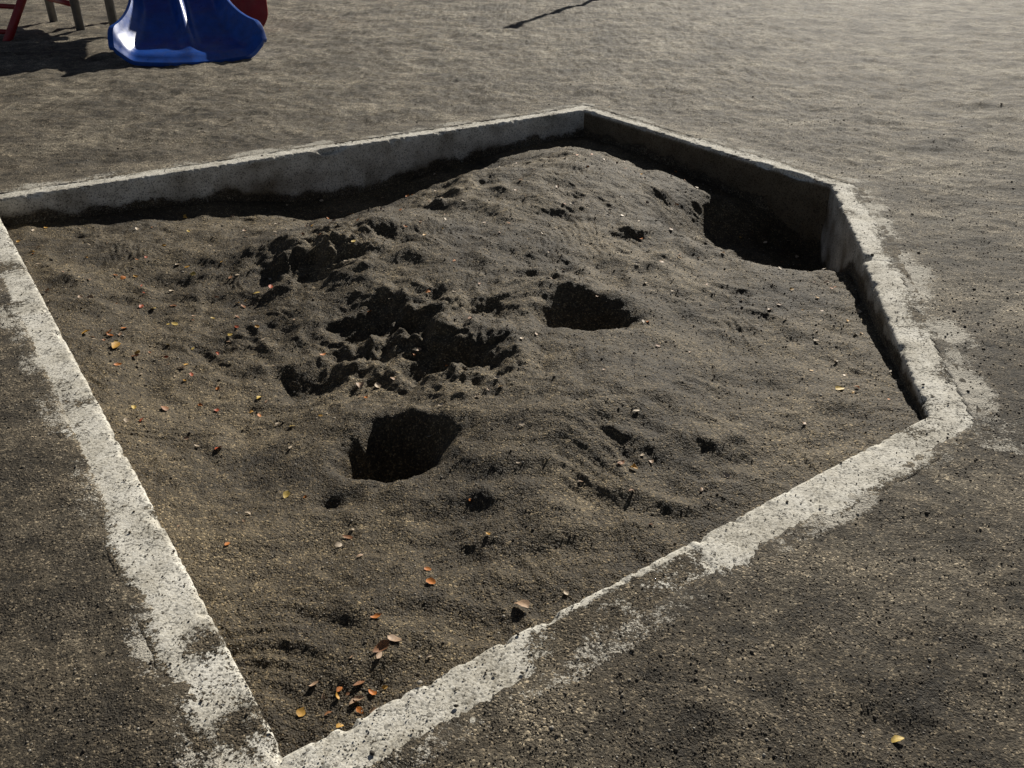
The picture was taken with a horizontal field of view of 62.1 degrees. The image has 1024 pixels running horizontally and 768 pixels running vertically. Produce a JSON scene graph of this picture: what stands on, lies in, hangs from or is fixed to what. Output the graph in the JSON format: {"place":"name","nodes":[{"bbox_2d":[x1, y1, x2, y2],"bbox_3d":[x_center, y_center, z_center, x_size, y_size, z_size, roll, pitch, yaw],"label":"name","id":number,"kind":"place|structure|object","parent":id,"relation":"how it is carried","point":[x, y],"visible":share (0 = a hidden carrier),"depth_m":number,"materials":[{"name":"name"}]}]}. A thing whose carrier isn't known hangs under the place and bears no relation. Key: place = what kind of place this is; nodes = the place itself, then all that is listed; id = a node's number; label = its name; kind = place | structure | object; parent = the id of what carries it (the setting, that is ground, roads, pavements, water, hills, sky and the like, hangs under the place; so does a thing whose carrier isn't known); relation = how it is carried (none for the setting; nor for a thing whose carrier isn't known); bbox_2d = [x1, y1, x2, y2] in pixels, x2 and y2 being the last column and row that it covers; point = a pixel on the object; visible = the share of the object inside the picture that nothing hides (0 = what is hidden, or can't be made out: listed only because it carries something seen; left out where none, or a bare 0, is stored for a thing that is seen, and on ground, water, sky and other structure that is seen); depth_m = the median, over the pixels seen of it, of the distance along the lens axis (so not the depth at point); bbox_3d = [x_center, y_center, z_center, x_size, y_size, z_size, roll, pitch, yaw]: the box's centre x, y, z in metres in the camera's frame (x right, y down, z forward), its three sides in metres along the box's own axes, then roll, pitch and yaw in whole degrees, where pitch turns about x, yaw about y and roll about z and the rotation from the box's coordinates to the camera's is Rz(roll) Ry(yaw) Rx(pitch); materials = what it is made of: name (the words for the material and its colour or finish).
{"place":"outdoors","nodes":[
{"label":"outdoors","id":0,"kind":"place"},
{"bbox_2d":[0,0,1023,767],"bbox_3d":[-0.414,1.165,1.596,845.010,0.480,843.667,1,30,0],"label":"ground","id":1,"kind":"structure","parent":0,"point":[948,66],"depth_m":3.50,"materials":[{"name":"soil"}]},
{"bbox_2d":[3,0,26,40],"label":"ladder rail","id":2,"kind":"object","parent":1,"relation":"on","point":[13,24],"depth_m":10.59,"materials":[{"name":"red metal"}]},
{"bbox_2d":[44,0,57,21],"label":"post","id":3,"kind":"object","parent":1,"relation":"on","point":[51,11],"depth_m":11.79,"materials":[{"name":"grey wood"}]},
{"bbox_2d":[47,0,70,6],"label":"bar","id":4,"kind":"object","parent":3,"relation":"attached to","point":[65,2],"visible":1,"depth_m":11.27,"materials":[{"name":"red paint"}]},
{"bbox_3d":[-6.753,-5.392,11.037,0.100,0.100,2.318,6,74,9],"label":"ladder rail","id":5,"kind":"object","parent":3,"relation":"attached to","visible":0},
{"bbox_2d":[0,3,14,8],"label":"rung","id":6,"kind":"object","parent":5,"relation":"attached to","point":[7,6],"visible":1,"depth_m":10.72,"materials":[{"name":"red paint"}]},
{"bbox_2d":[69,0,84,30],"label":"post","id":7,"kind":"object","parent":1,"relation":"on","point":[77,15],"depth_m":11.07,"materials":[{"name":"grey wood"}]},
{"bbox_2d":[104,0,116,25],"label":"post","id":8,"kind":"object","parent":1,"relation":"on","point":[110,11],"depth_m":10.76,"materials":[{"name":"grey wood"}]},
{"bbox_2d":[107,0,266,66],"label":"slide chute","id":9,"kind":"object","parent":1,"relation":"on","point":[159,33],"visible":0.99,"depth_m":9.40,"materials":[{"name":"blue plastic"}]},
{"bbox_2d":[230,0,267,25],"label":"red play panel","id":10,"kind":"object","parent":1,"relation":"on","point":[257,9],"visible":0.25,"depth_m":11.04,"materials":[{"name":"paint"}]},
{"bbox_2d":[0,106,990,767],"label":"sandbox","id":11,"kind":"object","parent":1,"relation":"on","point":[786,202],"visible":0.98,"depth_m":3.32,"materials":[{"name":"sand"}]},
{"bbox_2d":[16,73,903,742],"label":"fallen leaves","id":12,"kind":"object","parent":11,"relation":"in","point":[382,645],"visible":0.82,"depth_m":3.27,"materials":[{"name":"orange plant"}]}
]}

